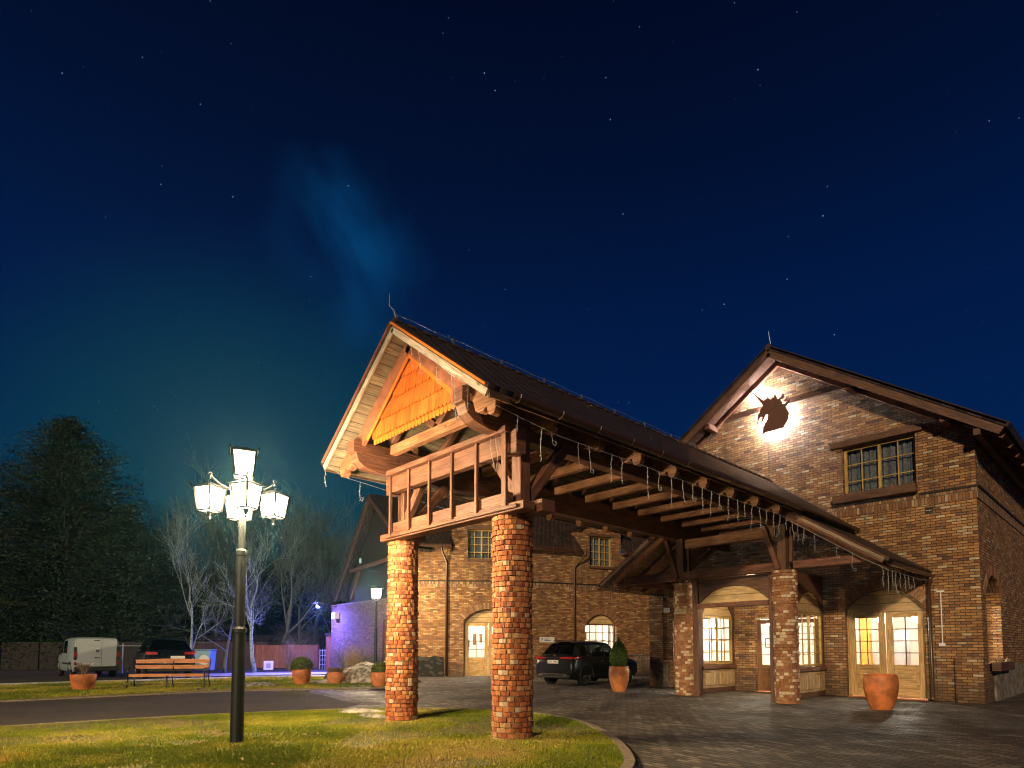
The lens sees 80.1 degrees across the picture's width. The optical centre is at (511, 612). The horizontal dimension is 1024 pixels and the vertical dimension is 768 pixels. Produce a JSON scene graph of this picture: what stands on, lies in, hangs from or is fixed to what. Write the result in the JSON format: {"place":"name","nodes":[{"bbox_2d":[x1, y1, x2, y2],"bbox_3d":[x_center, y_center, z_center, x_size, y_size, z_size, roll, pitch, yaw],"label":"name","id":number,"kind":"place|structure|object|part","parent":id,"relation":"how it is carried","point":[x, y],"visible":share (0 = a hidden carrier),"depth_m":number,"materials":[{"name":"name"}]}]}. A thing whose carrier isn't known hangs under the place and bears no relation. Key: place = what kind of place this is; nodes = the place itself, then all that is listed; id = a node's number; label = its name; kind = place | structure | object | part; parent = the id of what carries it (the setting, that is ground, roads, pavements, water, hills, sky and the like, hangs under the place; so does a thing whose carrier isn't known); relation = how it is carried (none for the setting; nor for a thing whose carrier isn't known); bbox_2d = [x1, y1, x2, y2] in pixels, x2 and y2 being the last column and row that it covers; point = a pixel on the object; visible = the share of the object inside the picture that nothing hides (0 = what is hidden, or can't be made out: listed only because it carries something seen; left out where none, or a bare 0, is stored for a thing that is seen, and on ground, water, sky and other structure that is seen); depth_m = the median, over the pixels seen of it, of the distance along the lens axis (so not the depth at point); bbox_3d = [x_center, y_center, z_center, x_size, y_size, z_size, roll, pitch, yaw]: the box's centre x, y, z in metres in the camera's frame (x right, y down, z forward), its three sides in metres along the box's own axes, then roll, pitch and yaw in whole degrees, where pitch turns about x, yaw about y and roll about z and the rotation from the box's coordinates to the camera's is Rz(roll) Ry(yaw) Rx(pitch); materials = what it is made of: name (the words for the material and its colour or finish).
{"place":"outdoors","nodes":[
{"label":"outdoors","id":0,"kind":"place"},
{"bbox_2d":[0,667,327,682],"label":"asphalt lane","id":1,"kind":"structure","parent":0,"point":[18,676],"depth_m":31.96,"materials":[{"name":"grey asphalt"}]},
{"bbox_2d":[0,641,142,669],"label":"board fence","id":2,"kind":"object","parent":1,"relation":"on","point":[24,662],"visible":0.36,"depth_m":37.91,"materials":[{"name":"brown wood"}]},
{"bbox_2d":[56,637,119,676],"bbox_3d":[-20.939,2.200,30.022,4.440,1.900,2.217,-3,-5,45],"label":"parked van","id":3,"kind":"object","parent":1,"relation":"on","point":[99,654],"visible":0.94,"depth_m":28.62,"materials":[{"name":"grey metal"}]},
{"bbox_3d":[-19.408,1.903,28.525,0.045,1.280,1.560,-3,-5,45],"label":"rear door","id":4,"kind":"part","parent":3,"relation":"part of","materials":[{"name":"grey metal"}]},
{"bbox_2d":[118,644,140,673],"bbox_3d":[-20.616,2.509,32.911,2.214,1.620,0.070,0,-3,0],"label":"metal railing","id":5,"kind":"object","parent":1,"relation":"on","point":[122,645],"visible":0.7,"depth_m":32.90,"materials":[{"name":"grey metal"}]},
{"bbox_2d":[132,638,195,678],"bbox_3d":[-16.581,2.163,28.915,2.046,1.846,4.675,3,-4,-38],"label":"parked car","id":6,"kind":"object","parent":1,"relation":"on","point":[162,648],"visible":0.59,"depth_m":27.36,"materials":[{"name":"black metal"}]},
{"bbox_2d":[194,649,216,669],"bbox_3d":[-17.723,2.753,35.250,0.960,1.205,0.780,0,-3,0],"label":"waste container","id":7,"kind":"object","parent":1,"relation":"on","point":[205,654],"visible":0.84,"depth_m":34.92,"materials":[{"name":"blue"}]},
{"bbox_2d":[156,557,278,672],"bbox_3d":[-16.214,-0.034,33.758,5.180,6.864,5.780,0,-3,-1],"label":"bare tree","id":8,"kind":"object","parent":1,"relation":"on","point":[226,654],"visible":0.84,"depth_m":33.90,"materials":[{"name":"grey plant"}]},
{"bbox_2d":[186,635,270,667],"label":"garden shed","id":9,"kind":"structure","parent":1,"relation":"on","point":[221,642],"depth_m":41.78,"materials":[{"name":"brown wood"}]},
{"bbox_2d":[196,512,306,672],"bbox_3d":[-14.415,-1.077,32.564,5.038,8.833,6.548,3,-5,-43],"label":"bare tree","id":10,"kind":"object","parent":1,"relation":"on","point":[252,658],"visible":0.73,"depth_m":33.16,"materials":[{"name":"grey plant"}]},
{"bbox_2d":[263,661,272,669],"bbox_3d":[-14.337,3.132,35.876,0.560,0.520,0.066,3,-5,-43],"label":"ground notice","id":11,"kind":"object","parent":1,"relation":"on","point":[267,665],"visible":1,"depth_m":35.83,"materials":[{"name":"white metal"}]},
{"bbox_2d":[249,633,295,644],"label":"bare shrub","id":12,"kind":"object","parent":1,"relation":"on","point":[272,641],"visible":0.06,"depth_m":43.25,"materials":[{"name":"brown plant"}]},
{"bbox_2d":[253,644,319,668],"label":"board fence","id":13,"kind":"object","parent":1,"relation":"on","point":[273,653],"visible":0.72,"depth_m":41.51,"materials":[{"name":"brown wood"}]},
{"bbox_2d":[280,636,310,670],"bbox_3d":[-13.383,2.494,37.067,1.630,2.147,2.170,-1,-3,11],"label":"bare shrub","id":14,"kind":"object","parent":1,"relation":"on","point":[290,655],"visible":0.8,"depth_m":36.74,"materials":[{"name":"brown plant"}]},
{"bbox_2d":[268,622,329,648],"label":"bare shrub","id":15,"kind":"object","parent":1,"relation":"on","point":[308,641],"visible":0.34,"depth_m":42.98,"materials":[{"name":"brown plant"}]},
{"bbox_2d":[299,643,317,666],"bbox_3d":[-12.578,2.731,38.008,1.782,1.782,1.546,-1,-3,15],"label":"bare shrub","id":16,"kind":"object","parent":1,"relation":"on","point":[308,652],"visible":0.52,"depth_m":37.98,"materials":[{"name":"plant"}]},
{"bbox_2d":[319,649,325,668],"bbox_3d":[-12.251,3.061,39.638,0.861,1.300,0.040,-3,-4,37],"label":"garden lattice","id":17,"kind":"object","parent":1,"relation":"on","point":[322,655],"visible":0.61,"depth_m":39.72,"materials":[{"name":"white metal"}]},
{"bbox_2d":[0,691,357,725],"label":"asphalt drive","id":18,"kind":"structure","parent":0,"point":[49,711],"depth_m":14.49,"materials":[{"name":"grey asphalt"}]},
{"bbox_2d":[0,675,385,699],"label":"lawn","id":19,"kind":"structure","parent":0,"point":[200,689],"depth_m":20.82,"materials":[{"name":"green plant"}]},
{"bbox_2d":[69,662,96,689],"bbox_3d":[-13.724,2.054,19.514,0.730,0.969,0.730,3,-5,-43],"label":"flower pot","id":20,"kind":"object","parent":19,"relation":"on","point":[84,681],"visible":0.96,"depth_m":19.30,"materials":[{"name":"ceramic"}]},
{"bbox_2d":[126,658,210,687],"bbox_3d":[-11.635,2.077,20.717,2.462,0.992,0.619,0,-3,-7],"label":"park bench","id":21,"kind":"object","parent":19,"relation":"on","point":[173,667],"visible":0.99,"depth_m":20.89,"materials":[{"name":"brown wood"}]},
{"bbox_2d":[245,682,283,686],"bbox_3d":[-8.875,2.574,21.487,2.200,0.202,0.840,0,-3,1],"label":"snow patch","id":22,"kind":"object","parent":19,"relation":"on","point":[257,684],"visible":0.48,"depth_m":21.31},
{"bbox_2d":[290,656,313,683],"bbox_3d":[-7.702,2.160,22.312,0.839,1.084,0.838,3,-5,-43],"label":"flower pot","id":23,"kind":"object","parent":19,"relation":"on","point":[301,667],"visible":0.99,"depth_m":22.06,"materials":[{"name":"ceramic"}]},
{"bbox_2d":[310,679,345,683],"bbox_3d":[-7.052,2.653,23.085,1.800,0.228,1.000,0,-3,7],"label":"snow patch","id":24,"kind":"object","parent":19,"relation":"on","point":[321,681],"visible":0.33,"depth_m":22.83,"materials":[{"name":"white snow"}]},
{"bbox_2d":[327,667,343,683],"bbox_3d":[-6.596,2.400,22.798,0.651,0.661,0.664,3,-5,-43],"label":"flower pot","id":25,"kind":"object","parent":19,"relation":"on","point":[335,675],"visible":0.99,"depth_m":22.58,"materials":[{"name":"ceramic"}]},
{"bbox_2d":[323,661,421,683],"bbox_3d":[-5.604,2.372,24.203,4.200,0.919,2.600,0,-3,0],"label":"boulder","id":26,"kind":"object","parent":19,"relation":"on","point":[359,673],"visible":0.37,"depth_m":23.34,"materials":[{"name":"grey stone"}]},
{"bbox_2d":[370,661,385,686],"bbox_3d":[-4.664,2.182,21.509,0.660,0.945,0.660,3,-5,-43],"label":"flower pot","id":27,"kind":"object","parent":19,"relation":"on","point":[377,677],"visible":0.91,"depth_m":21.26,"materials":[{"name":"ceramic"}]},
{"bbox_2d":[152,501,234,650],"bbox_3d":[-16.394,-1.242,31.218,3.341,8.965,4.779,0,-3,7],"label":"bare tree","id":28,"kind":"object","parent":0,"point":[189,602],"visible":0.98,"depth_m":30.98,"materials":[{"name":"grey plant"}]},
{"bbox_2d":[165,672,326,677],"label":"lit paved path","id":29,"kind":"structure","parent":0,"point":[230,674],"depth_m":31.55,"materials":[{"name":"grey concrete"}]},
{"bbox_2d":[330,647,360,668],"bbox_3d":[-9.088,2.649,34.182,2.192,1.505,2.078,-1,-4,21],"label":"bare shrub","id":30,"kind":"object","parent":29,"relation":"on","point":[342,662],"visible":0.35,"depth_m":33.92,"materials":[{"name":"brown plant"}]},
{"bbox_2d":[0,707,623,767],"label":"lawn","id":31,"kind":"structure","parent":0,"point":[362,743],"depth_m":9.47,"materials":[{"name":"green plant"}]},
{"bbox_2d":[189,444,292,743],"bbox_3d":[-3.902,-0.256,8.758,1.021,4.329,1.021,-1,-3,15],"label":"street lamp","id":32,"kind":"object","parent":31,"relation":"on","point":[243,497],"visible":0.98,"depth_m":8.68,"materials":[{"name":"metal"}]},
{"bbox_2d":[336,708,383,712],"bbox_3d":[-3.164,2.091,12.800,1.500,0.154,0.600,0,-3,2],"label":"snow patch","id":33,"kind":"object","parent":31,"relation":"on","point":[359,710],"visible":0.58,"depth_m":12.67,"materials":[{"name":"white snow"}]},
{"bbox_2d":[358,713,384,717],"bbox_3d":[-2.704,2.048,11.901,1.000,0.136,0.500,-2,-4,27],"label":"snow patch","id":34,"kind":"object","parent":31,"relation":"on","point":[373,715],"visible":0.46,"depth_m":11.80,"materials":[{"name":"white snow"}]},
{"bbox_2d":[319,653,325,674],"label":"ground","id":35,"kind":"structure","parent":0,"point":[324,657],"depth_m":62.38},
{"bbox_2d":[0,500,38,625],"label":"evergreen tree","id":36,"kind":"object","parent":35,"relation":"on","point":[5,561],"visible":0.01,"depth_m":48.05,"materials":[{"name":"green plant"}]},
{"bbox_2d":[0,414,202,668],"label":"evergreen tree","id":37,"kind":"object","parent":35,"relation":"on","point":[62,505],"visible":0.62,"depth_m":42.21,"materials":[{"name":"green plant"}]},
{"bbox_2d":[20,502,203,668],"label":"evergreen tree","id":38,"kind":"object","parent":35,"relation":"on","point":[118,539],"visible":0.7,"depth_m":40.84,"materials":[{"name":"green plant"}]},
{"bbox_2d":[140,499,205,612],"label":"bare tree","id":39,"kind":"object","parent":35,"relation":"on","point":[162,523],"visible":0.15,"depth_m":51.86,"materials":[{"name":"grey plant"}]},
{"bbox_2d":[0,536,349,659],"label":"distant wood","id":40,"kind":"object","parent":35,"relation":"on","point":[271,616],"visible":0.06,"depth_m":63.99,"materials":[{"name":"grey plant"}]},
{"bbox_2d":[141,500,268,635],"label":"bare tree","id":41,"kind":"object","parent":35,"relation":"on","point":[189,527],"visible":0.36,"depth_m":48.36,"materials":[{"name":"grey plant"}]},
{"bbox_2d":[143,479,268,634],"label":"bare tree","id":42,"kind":"object","parent":35,"relation":"on","point":[216,581],"visible":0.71,"depth_m":44.74,"materials":[{"name":"grey plant"}]},
{"bbox_2d":[181,474,308,634],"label":"bare tree","id":43,"kind":"object","parent":35,"relation":"on","point":[256,545],"visible":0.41,"depth_m":51.99,"materials":[{"name":"grey plant"}]},
{"bbox_2d":[163,432,339,619],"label":"bare tree","id":44,"kind":"object","parent":35,"relation":"on","point":[228,556],"visible":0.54,"depth_m":46.87,"materials":[{"name":"grey plant"}]},
{"bbox_2d":[245,488,364,644],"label":"bare tree","id":45,"kind":"object","parent":35,"relation":"on","point":[316,622],"visible":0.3,"depth_m":56.33,"materials":[{"name":"grey plant"}]},
{"bbox_2d":[266,500,345,644],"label":"bare tree","id":46,"kind":"object","parent":35,"relation":"on","point":[289,612],"visible":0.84,"depth_m":44.58,"materials":[{"name":"grey plant"}]},
{"bbox_2d":[264,485,350,639],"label":"bare tree","id":47,"kind":"object","parent":35,"relation":"on","point":[300,615],"visible":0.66,"depth_m":48.44,"materials":[{"name":"grey plant"}]},
{"bbox_2d":[269,491,355,632],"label":"bare tree","id":48,"kind":"object","parent":35,"relation":"on","point":[326,588],"visible":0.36,"depth_m":49.83,"materials":[{"name":"grey plant"}]},
{"bbox_2d":[312,519,351,604],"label":"bare tree","id":49,"kind":"object","parent":35,"relation":"on","point":[345,540],"visible":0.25,"depth_m":50.50,"materials":[{"name":"grey plant"}]},
{"bbox_2d":[0,0,1023,647],"label":"sky","id":50,"kind":"structure","parent":0,"point":[212,212],"materials":[{"name":"blue"}]},
{"bbox_2d":[389,293,763,474],"bbox_3d":[2.924,-4.634,14.335,13.396,0.440,0.071,3,-5,-43],"label":"lightning conductor","id":51,"kind":"object","parent":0,"point":[396,315],"visible":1,"depth_m":12.16,"materials":[{"name":"grey"}]},
{"bbox_2d":[268,674,1023,767],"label":"paved forecourt","id":52,"kind":"structure","parent":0,"point":[671,736],"depth_m":11.27,"materials":[{"name":"grey stone"}]},
{"bbox_2d":[0,676,384,701],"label":"kerb","id":53,"kind":"structure","parent":52,"relation":"on","point":[94,696],"depth_m":18.41,"materials":[{"name":"grey concrete"}]},
{"bbox_2d":[4,707,634,767],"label":"kerb","id":54,"kind":"structure","parent":52,"relation":"on","point":[629,760],"depth_m":9.90,"materials":[{"name":"grey concrete"}]},
{"bbox_2d":[341,643,364,667],"bbox_3d":[-8.021,2.341,30.425,1.583,1.680,1.387,3,-5,-43],"label":"bare shrub","id":55,"kind":"object","parent":52,"relation":"on","point":[352,662],"visible":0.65,"depth_m":30.34,"materials":[{"name":"brown plant"}]},
{"bbox_2d":[325,583,387,669],"bbox_3d":[-8.571,0.817,34.641,0.760,5.200,8.910,3,-4,-38],"label":"brick annex","id":56,"kind":"object","parent":52,"relation":"on","point":[354,623],"visible":0.62,"depth_m":34.73,"materials":[{"name":"brick"},{"name":"dark timber"}]},
{"bbox_2d":[314,602,335,607],"bbox_3d":[-11.186,-0.398,36.439,1.481,0.265,0.620,3,-4,-38],"label":"floodlight","id":57,"kind":"object","parent":56,"relation":"attached to","point":[318,605],"visible":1,"depth_m":36.29,"materials":[{"name":"white metal"}]},
{"bbox_2d":[331,612,338,618],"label":"wall unit","id":58,"kind":"structure","parent":56,"relation":"attached to","point":[334,615],"depth_m":36.48,"materials":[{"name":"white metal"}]},
{"bbox_2d":[333,494,434,602],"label":"gable end","id":59,"kind":"structure","parent":56,"relation":"on","point":[368,548],"depth_m":34.69,"materials":[{"name":"paint"}]},
{"bbox_2d":[359,558,386,574],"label":"string lights","id":60,"kind":"object","parent":59,"relation":"attached to","point":[368,569],"visible":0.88,"depth_m":30.98,"materials":[{"name":"white"}]},
{"bbox_2d":[350,645,383,662],"bbox_3d":[-7.338,2.442,31.434,2.301,1.597,2.117,3,-5,-43],"label":"bare shrub","id":61,"kind":"object","parent":52,"relation":"on","point":[367,658],"visible":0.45,"depth_m":31.18,"materials":[{"name":"brown plant"}]},
{"bbox_2d":[370,586,381,663],"bbox_3d":[-6.028,0.894,26.994,0.519,4.156,0.519,1,-4,-23],"label":"street lamp","id":62,"kind":"object","parent":52,"relation":"on","point":[375,593],"visible":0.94,"depth_m":26.96,"materials":[{"name":"black metal"}]},
{"bbox_2d":[416,493,493,676],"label":"brick wing","id":63,"kind":"structure","parent":52,"relation":"on","point":[455,595],"depth_m":29.74,"materials":[{"name":"brick"},{"name":"wood"},{"name":"glass"}]},
{"bbox_2d":[464,623,487,675],"bbox_3d":[-1.747,1.823,29.825,1.140,2.570,0.060,0,-3,-3],"label":"door leaf","id":64,"kind":"structure","parent":63,"relation":"in","point":[473,666],"depth_m":29.78,"materials":[{"name":"brown wood"}]},
{"bbox_2d":[465,526,492,561],"bbox_3d":[-1.500,-3.337,30.051,1.590,1.760,0.460,0,-3,-3],"label":"window","id":65,"kind":"structure","parent":63,"relation":"in","point":[479,541],"depth_m":30.20,"materials":[{"name":"brown wood"}]},
{"bbox_2d":[488,623,492,675],"bbox_3d":[-0.596,1.827,29.894,1.140,2.570,0.060,0,-3,-3],"label":"door leaf","id":66,"kind":"structure","parent":63,"relation":"in","point":[489,624],"depth_m":29.84,"materials":[{"name":"brown wood"}]},
{"bbox_2d":[0,678,1019,767],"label":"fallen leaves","id":67,"kind":"object","parent":52,"relation":"on","point":[392,732],"visible":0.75,"depth_m":9.30,"materials":[{"name":"brown plant"}]},
{"bbox_2d":[536,640,636,685],"bbox_3d":[3.042,1.955,24.109,2.171,1.702,4.441,-3,-5,45],"label":"parked suv","id":68,"kind":"object","parent":52,"relation":"on","point":[583,662],"visible":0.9,"depth_m":22.77,"materials":[{"name":"black metal"}]},
{"bbox_2d":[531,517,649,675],"bbox_3d":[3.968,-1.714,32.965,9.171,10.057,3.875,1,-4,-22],"label":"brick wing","id":69,"kind":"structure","parent":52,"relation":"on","point":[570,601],"depth_m":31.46,"materials":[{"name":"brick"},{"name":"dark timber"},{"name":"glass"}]},
{"bbox_2d":[540,637,554,641],"bbox_3d":[1.753,1.374,30.372,0.815,0.270,0.034,1,-4,-22],"label":"parking sign","id":70,"kind":"object","parent":69,"relation":"attached to","point":[547,639],"visible":1,"depth_m":30.36,"materials":[{"name":"white metal"}]},
{"bbox_2d":[585,615,614,644],"bbox_3d":[4.539,1.265,31.770,1.875,2.270,0.060,1,-4,-22],"label":"arched window","id":71,"kind":"structure","parent":69,"relation":"in","point":[602,620],"depth_m":31.84,"materials":[{"name":"white glass"}]},
{"bbox_2d":[587,533,613,569],"bbox_3d":[4.602,-3.166,31.955,1.580,1.840,0.460,1,-4,-22],"label":"window","id":72,"kind":"structure","parent":69,"relation":"in","point":[600,557],"depth_m":32.08,"materials":[{"name":"brown wood"}]},
{"bbox_2d":[609,637,628,691],"bbox_3d":[3.442,1.670,19.625,0.650,1.749,0.652,3,-5,-43],"label":"flower pot","id":73,"kind":"object","parent":52,"relation":"on","point":[618,676],"visible":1,"depth_m":19.42,"materials":[{"name":"ceramic"}]},
{"bbox_2d":[321,317,934,740],"bbox_3d":[3.166,-1.087,14.259,13.945,6.730,8.340,3,-5,-43],"label":"entrance canopy","id":74,"kind":"object","parent":52,"relation":"on","point":[401,433],"visible":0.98,"depth_m":11.17,"materials":[{"name":"wood"}]},
{"bbox_2d":[406,341,471,419],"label":"icicle lights","id":75,"kind":"object","parent":74,"relation":"hanging from","point":[440,380],"visible":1,"depth_m":8.44,"materials":[{"name":"grey plastic"}]},
{"bbox_2d":[490,438,497,470],"bbox_3d":[-0.268,-2.409,9.090,0.012,0.675,0.188,3,-5,-43],"label":"hanging cable","id":76,"kind":"object","parent":74,"relation":"hanging from","point":[491,453],"visible":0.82,"depth_m":9.07,"materials":[{"name":"grey plastic"}]},
{"bbox_2d":[324,468,665,566],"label":"icicle lights","id":77,"kind":"object","parent":74,"relation":"hanging from","point":[533,531],"visible":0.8,"depth_m":15.91,"materials":[{"name":"grey plastic"}]},
{"bbox_2d":[603,541,654,607],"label":"icicle lights","id":78,"kind":"object","parent":74,"relation":"hanging from","point":[625,581],"visible":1,"depth_m":19.29,"materials":[{"name":"grey"}]},
{"bbox_2d":[494,404,816,544],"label":"icicle lights","id":79,"kind":"object","parent":74,"relation":"hanging from","point":[658,480],"visible":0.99,"depth_m":10.86,"materials":[{"name":"grey plastic"}]},
{"bbox_2d":[794,523,926,593],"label":"icicle lights","id":80,"kind":"object","parent":74,"relation":"hanging from","point":[874,563],"visible":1,"depth_m":14.09,"materials":[{"name":"grey"}]},
{"bbox_2d":[627,655,649,675],"bbox_3d":[5.794,2.466,27.403,1.476,1.066,0.036,0,-3,0],"label":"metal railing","id":81,"kind":"object","parent":52,"relation":"on","point":[640,663],"visible":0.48,"depth_m":27.41,"materials":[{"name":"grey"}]},
{"bbox_2d":[688,572,826,700],"bbox_3d":[7.096,0.696,17.956,3.080,3.500,3.000,3,-5,-43],"label":"glazed vestibule","id":82,"kind":"object","parent":52,"relation":"on","point":[719,598],"visible":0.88,"depth_m":17.53,"materials":[{"name":"brown wood"}]},
{"bbox_2d":[703,616,732,664],"bbox_3d":[6.486,0.894,19.295,1.880,1.500,0.060,3,-5,-43],"label":"side window","id":83,"kind":"structure","parent":82,"relation":"in","point":[716,628],"depth_m":19.32,"materials":[{"name":"brown wood"}]},
{"bbox_2d":[798,612,822,666],"bbox_3d":[8.428,0.778,17.308,1.780,1.500,0.060,3,-5,-43],"label":"side window","id":84,"kind":"structure","parent":82,"relation":"in","point":[808,626],"depth_m":17.32,"materials":[{"name":"brown wood"}]},
{"bbox_2d":[649,331,1023,703],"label":"gabled brick building","id":85,"kind":"structure","parent":52,"relation":"on","point":[845,430],"depth_m":17.46,"materials":[{"name":"brick"},{"name":"dark timber"},{"name":"roof tile"}]},
{"bbox_2d":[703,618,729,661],"bbox_3d":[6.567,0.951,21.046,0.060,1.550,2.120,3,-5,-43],"label":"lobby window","id":86,"kind":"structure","parent":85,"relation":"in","point":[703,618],"depth_m":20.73,"materials":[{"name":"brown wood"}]},
{"bbox_2d":[757,620,770,690],"bbox_3d":[8.208,1.366,19.233,0.060,2.250,0.930,3,-5,-43],"label":"entrance door","id":87,"kind":"structure","parent":85,"relation":"in","point":[764,684],"depth_m":19.44,"materials":[{"name":"brown wood"}]},
{"bbox_2d":[765,638,769,647],"bbox_3d":[10.874,1.290,25.581,0.036,0.400,0.500,3,-5,-43],"label":"picture frame","id":88,"kind":"object","parent":85,"relation":"attached to","point":[767,641],"visible":0.36,"depth_m":25.68,"materials":[{"name":"white"}]},
{"bbox_2d":[752,392,792,434],"bbox_3d":[8.254,-6.486,19.385,0.130,1.617,1.373,3,-5,-43],"label":"unicorn sign","id":89,"kind":"object","parent":85,"relation":"attached to","point":[775,410],"visible":1,"depth_m":19.26,"materials":[{"name":"brown metal"}]},
{"bbox_2d":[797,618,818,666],"bbox_3d":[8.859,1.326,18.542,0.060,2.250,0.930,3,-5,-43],"label":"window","id":90,"kind":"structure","parent":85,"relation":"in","point":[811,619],"depth_m":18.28,"materials":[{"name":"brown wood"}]},
{"bbox_2d":[860,618,872,663],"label":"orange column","id":91,"kind":"structure","parent":85,"relation":"on","point":[863,638],"depth_m":20.05,"materials":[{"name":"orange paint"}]},
{"bbox_2d":[849,613,886,695],"bbox_3d":[10.129,1.206,17.343,0.060,2.350,0.925,3,-5,-43],"label":"door leaf","id":92,"kind":"structure","parent":85,"relation":"in","point":[857,670],"depth_m":17.40,"materials":[{"name":"brown wood"}]},
{"bbox_2d":[832,480,917,504],"bbox_3d":[10.128,-3.356,17.089,0.280,0.349,2.080,3,-5,-43],"label":"flower box","id":93,"kind":"object","parent":85,"relation":"attached to","point":[882,492],"visible":1,"depth_m":16.95,"materials":[{"name":"brown wood"}]},
{"bbox_2d":[844,435,916,493],"bbox_3d":[10.522,-4.071,17.378,0.320,1.550,1.900,3,-5,-43],"label":"upper window","id":94,"kind":"structure","parent":85,"relation":"in","point":[884,463],"depth_m":17.34,"materials":[{"name":"brown wood"}]},
{"bbox_2d":[885,611,927,698],"bbox_3d":[10.777,1.166,16.656,0.060,2.350,0.925,3,-5,-43],"label":"door leaf","id":95,"kind":"structure","parent":85,"relation":"in","point":[912,678],"depth_m":16.57,"materials":[{"name":"brown wood"}]},
{"bbox_2d":[925,507,932,513],"bbox_3d":[11.088,-2.707,16.209,0.034,0.150,0.180,3,-5,-43],"label":"wall vent","id":96,"kind":"object","parent":85,"relation":"attached to","point":[929,510],"depth_m":16.20,"materials":[{"name":"black metal"}]},
{"bbox_2d":[936,590,945,645],"bbox_3d":[11.206,0.160,15.898,0.048,1.450,0.170,3,-5,-43],"label":"cable conduit","id":97,"kind":"object","parent":85,"relation":"attached to","point":[942,644],"visible":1,"depth_m":15.89,"materials":[{"name":"white"}]},
{"bbox_2d":[992,657,1014,670],"bbox_3d":[13.112,1.368,16.252,2.155,0.360,0.193,3,-5,-43],"label":"flower box","id":98,"kind":"object","parent":85,"relation":"attached to","point":[1004,664],"visible":1,"depth_m":15.77,"materials":[{"name":"brown wood"}]},
{"bbox_2d":[863,673,898,709],"bbox_3d":[8.418,1.812,13.910,0.710,0.800,0.710,3,-5,-43],"label":"flower pot","id":99,"kind":"object","parent":52,"relation":"on","point":[881,690],"visible":1,"depth_m":13.66,"materials":[{"name":"ceramic"}]},
{"bbox_2d":[886,630,910,673],"bbox_3d":[12.409,1.565,19.722,0.615,1.930,0.700,3,-5,-43],"label":"cabinet","id":100,"kind":"object","parent":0,"point":[899,646],"visible":0.23,"depth_m":19.43,"materials":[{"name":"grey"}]}
]}

